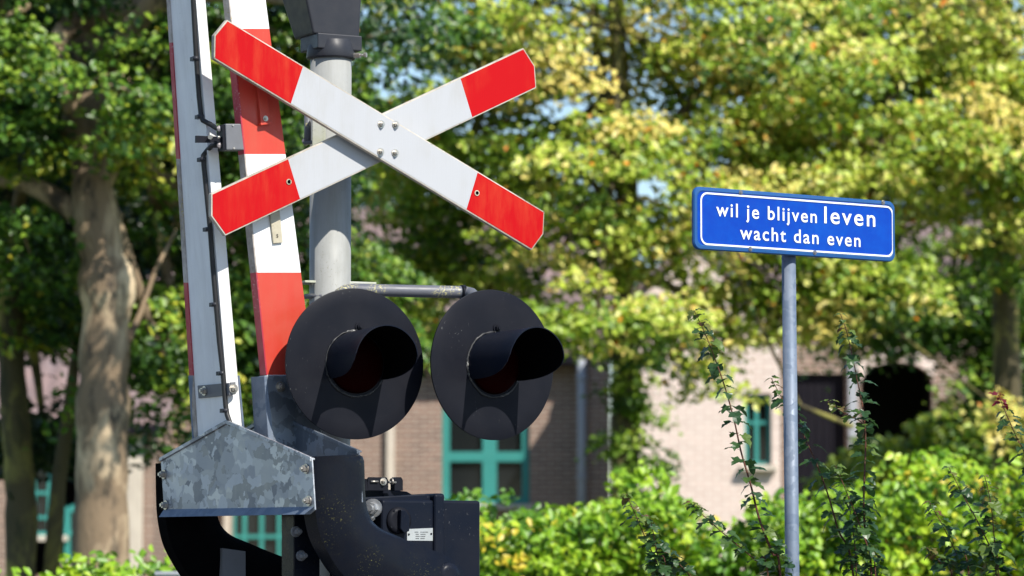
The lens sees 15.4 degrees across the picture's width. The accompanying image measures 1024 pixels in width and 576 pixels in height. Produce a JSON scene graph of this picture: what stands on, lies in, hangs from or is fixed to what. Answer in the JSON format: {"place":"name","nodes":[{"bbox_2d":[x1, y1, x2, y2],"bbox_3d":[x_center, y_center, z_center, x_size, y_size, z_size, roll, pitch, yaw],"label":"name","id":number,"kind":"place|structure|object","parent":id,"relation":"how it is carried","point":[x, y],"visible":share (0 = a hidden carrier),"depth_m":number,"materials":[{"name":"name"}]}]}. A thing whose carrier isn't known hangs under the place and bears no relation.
{"place":"outdoors","nodes":[
{"label":"outdoors","id":0,"kind":"place"},
{"bbox_2d":[154,571,178,574],"bbox_3d":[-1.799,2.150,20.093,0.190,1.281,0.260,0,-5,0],"label":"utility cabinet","id":1,"kind":"object","parent":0,"point":[166,573],"visible":0.56,"depth_m":20.01,"materials":[{"name":"grey metal"}]},
{"bbox_2d":[67,30,384,256],"bbox_3d":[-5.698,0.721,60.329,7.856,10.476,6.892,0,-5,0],"label":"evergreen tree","id":2,"kind":"object","parent":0,"point":[366,176],"depth_m":59.61,"materials":[{"name":"green plant"}]},
{"bbox_2d":[169,208,612,575],"bbox_3d":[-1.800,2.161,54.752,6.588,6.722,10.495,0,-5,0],"label":"brick hall","id":3,"kind":"structure","parent":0,"point":[425,445],"depth_m":50.00,"materials":[{"name":"brown brick"}]},
{"bbox_2d":[233,515,281,555],"bbox_3d":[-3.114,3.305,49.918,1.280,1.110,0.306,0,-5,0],"label":"window","id":4,"kind":"structure","parent":3,"relation":"in","point":[264,532],"depth_m":50.05,"materials":[{"name":"teal paint"}]},
{"bbox_2d":[442,408,533,509],"bbox_3d":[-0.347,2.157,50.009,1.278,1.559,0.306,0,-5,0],"label":"window","id":5,"kind":"structure","parent":3,"relation":"in","point":[471,462],"depth_m":50.09,"materials":[{"name":"teal paint"}]},
{"bbox_2d":[152,0,1023,487],"label":"sky","id":6,"kind":"structure","parent":0,"point":[643,189],"materials":[{"name":"white"}]},
{"bbox_2d":[633,248,781,575],"bbox_3d":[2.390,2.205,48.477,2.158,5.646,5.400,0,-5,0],"label":"pale brick wing","id":7,"kind":"structure","parent":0,"point":[710,482],"depth_m":46.01,"materials":[{"name":"beige brick"}]},
{"bbox_2d":[740,394,776,470],"bbox_3d":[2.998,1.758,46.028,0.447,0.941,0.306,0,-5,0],"label":"window","id":8,"kind":"structure","parent":7,"relation":"in","point":[760,421],"depth_m":46.12,"materials":[{"name":"teal paint"}]},
{"bbox_2d":[750,221,1022,574],"bbox_3d":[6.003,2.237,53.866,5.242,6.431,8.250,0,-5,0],"label":"carriage house","id":9,"kind":"structure","parent":0,"point":[902,395],"depth_m":50.15,"materials":[{"name":"beige brick"}]},
{"bbox_2d":[797,374,844,574],"bbox_3d":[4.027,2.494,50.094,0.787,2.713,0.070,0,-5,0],"label":"boarded door","id":10,"kind":"structure","parent":9,"relation":"in","point":[811,390],"depth_m":50.12,"materials":[{"name":"brown wood"}]},
{"bbox_2d":[807,95,981,220],"bbox_3d":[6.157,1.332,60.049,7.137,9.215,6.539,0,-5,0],"label":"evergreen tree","id":11,"kind":"object","parent":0,"point":[970,217],"visible":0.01,"depth_m":59.46,"materials":[{"name":"green plant"}]},
{"label":"road","id":12,"kind":"structure","parent":0,"visible":0},
{"bbox_2d":[155,0,479,575],"bbox_3d":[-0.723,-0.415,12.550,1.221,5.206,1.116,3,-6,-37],"label":"level crossing barrier","id":13,"kind":"object","parent":12,"relation":"on","point":[293,465],"visible":0.99,"depth_m":12.38,"materials":[{"name":"grey metal"}]},
{"bbox_2d":[209,0,563,575],"bbox_3d":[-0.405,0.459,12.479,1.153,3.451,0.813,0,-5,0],"label":"crossing signal","id":14,"kind":"object","parent":12,"relation":"on","point":[353,362],"visible":0.99,"depth_m":12.45,"materials":[{"name":"metal"}]},
{"bbox_2d":[619,493,697,575],"bbox_3d":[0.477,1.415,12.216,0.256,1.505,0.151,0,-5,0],"label":"maple sapling","id":15,"kind":"object","parent":12,"relation":"on","point":[661,567],"visible":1,"depth_m":12.25,"materials":[{"name":"green plant"}]},
{"bbox_2d":[682,308,794,575],"bbox_3d":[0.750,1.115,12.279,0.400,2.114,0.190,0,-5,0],"label":"maple sapling","id":16,"kind":"object","parent":12,"relation":"on","point":[715,370],"visible":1,"depth_m":12.34,"materials":[{"name":"green plant"}]},
{"bbox_2d":[692,187,894,575],"bbox_3d":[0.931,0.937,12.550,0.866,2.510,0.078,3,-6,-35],"label":"notice sign","id":17,"kind":"object","parent":12,"relation":"on","point":[789,228],"visible":1,"depth_m":12.59,"materials":[{"name":"blue metal"}]},
{"bbox_2d":[765,375,869,575],"bbox_3d":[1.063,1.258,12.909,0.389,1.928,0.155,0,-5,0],"label":"maple sapling","id":18,"kind":"object","parent":12,"relation":"on","point":[844,549],"visible":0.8,"depth_m":12.96,"materials":[{"name":"green plant"}]},
{"bbox_2d":[820,313,889,575],"bbox_3d":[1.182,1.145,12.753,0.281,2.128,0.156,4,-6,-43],"label":"maple sapling","id":19,"kind":"object","parent":12,"relation":"on","point":[866,549],"visible":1,"depth_m":12.80,"materials":[{"name":"green plant"}]},
{"bbox_2d":[918,500,984,575],"bbox_3d":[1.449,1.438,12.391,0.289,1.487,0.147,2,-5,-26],"label":"maple sapling","id":20,"kind":"object","parent":12,"relation":"on","point":[970,564],"visible":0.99,"depth_m":12.43,"materials":[{"name":"green plant"}]},
{"bbox_2d":[942,466,1016,575],"bbox_3d":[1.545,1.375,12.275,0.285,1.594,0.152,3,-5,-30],"label":"maple sapling","id":21,"kind":"object","parent":12,"relation":"on","point":[991,550],"visible":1,"depth_m":12.32,"materials":[{"name":"green plant"}]},
{"bbox_2d":[988,391,1023,569],"bbox_3d":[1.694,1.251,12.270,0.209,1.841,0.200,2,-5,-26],"label":"maple sapling","id":22,"kind":"object","parent":12,"relation":"on","point":[1002,422],"visible":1,"depth_m":12.35,"materials":[{"name":"green plant"}]},
{"label":"ground","id":23,"kind":"structure","parent":0,"visible":0},
{"bbox_2d":[0,544,179,575],"bbox_3d":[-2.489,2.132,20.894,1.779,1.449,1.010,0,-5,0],"label":"hedge","id":24,"kind":"object","parent":23,"relation":"on","point":[105,568],"visible":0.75,"depth_m":20.83,"materials":[{"name":"green plant"}]},
{"bbox_2d":[0,272,182,575],"bbox_3d":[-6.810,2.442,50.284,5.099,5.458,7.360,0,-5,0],"label":"brick cottage","id":25,"kind":"structure","parent":23,"relation":"on","point":[144,532],"depth_m":47.00,"materials":[{"name":"beige brick"}]},
{"bbox_2d":[35,467,67,540],"bbox_3d":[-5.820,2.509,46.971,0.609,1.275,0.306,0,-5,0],"label":"window","id":26,"kind":"structure","parent":25,"relation":"in","point":[42,490],"depth_m":47.08,"materials":[{"name":"teal paint"}]},
{"bbox_2d":[61,505,74,565],"bbox_3d":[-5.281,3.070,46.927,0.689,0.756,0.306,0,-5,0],"label":"window","id":27,"kind":"structure","parent":25,"relation":"in","point":[69,511],"depth_m":47.00,"materials":[{"name":"teal paint"}]},
{"bbox_2d":[0,0,294,575],"bbox_3d":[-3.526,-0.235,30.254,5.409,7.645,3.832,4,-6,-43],"label":"moss covered tree","id":28,"kind":"object","parent":23,"relation":"on","point":[21,426],"visible":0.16,"depth_m":28.96,"materials":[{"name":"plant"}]},
{"bbox_2d":[0,0,507,575],"bbox_3d":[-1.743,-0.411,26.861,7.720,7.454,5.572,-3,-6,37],"label":"plane tree","id":29,"kind":"object","parent":23,"relation":"on","point":[96,74],"visible":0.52,"depth_m":27.03,"materials":[{"name":"green plant"}]},
{"bbox_2d":[298,121,555,207],"bbox_3d":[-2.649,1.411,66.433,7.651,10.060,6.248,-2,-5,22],"label":"tree","id":30,"kind":"object","parent":23,"relation":"on","point":[352,198],"visible":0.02,"depth_m":65.82,"materials":[{"name":"green plant"}]},
{"bbox_2d":[541,168,648,381],"bbox_3d":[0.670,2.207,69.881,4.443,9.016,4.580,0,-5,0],"label":"tree","id":31,"kind":"object","parent":23,"relation":"on","point":[588,198],"visible":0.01,"depth_m":69.26,"materials":[{"name":"green plant"}]},
{"bbox_2d":[273,0,939,551],"bbox_3d":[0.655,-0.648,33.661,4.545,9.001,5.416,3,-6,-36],"label":"autumn maple tree","id":32,"kind":"object","parent":23,"relation":"on","point":[625,228],"visible":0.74,"depth_m":32.76,"materials":[{"name":"yellow plant"}]},
{"bbox_2d":[444,445,1023,575],"bbox_3d":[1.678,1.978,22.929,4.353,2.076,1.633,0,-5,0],"label":"hedge","id":33,"kind":"object","parent":23,"relation":"on","point":[560,549],"visible":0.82,"depth_m":22.59,"materials":[{"name":"green plant"}]},
{"bbox_2d":[678,0,1023,574],"bbox_3d":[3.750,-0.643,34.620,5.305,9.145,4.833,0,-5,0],"label":"yellowing tree","id":34,"kind":"object","parent":23,"relation":"on","point":[941,132],"visible":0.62,"depth_m":33.64,"materials":[{"name":"yellow plant"}]},
{"bbox_2d":[738,0,1023,573],"bbox_3d":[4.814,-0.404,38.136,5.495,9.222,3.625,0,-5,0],"label":"shade tree","id":35,"kind":"object","parent":23,"relation":"on","point":[947,336],"visible":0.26,"depth_m":37.32,"materials":[{"name":"green plant"}]},
{"bbox_2d":[799,378,1022,540],"bbox_3d":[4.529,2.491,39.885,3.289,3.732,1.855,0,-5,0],"label":"garden shrub","id":36,"kind":"object","parent":23,"relation":"on","point":[923,431],"visible":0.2,"depth_m":39.78,"materials":[{"name":"green plant"}]}
]}

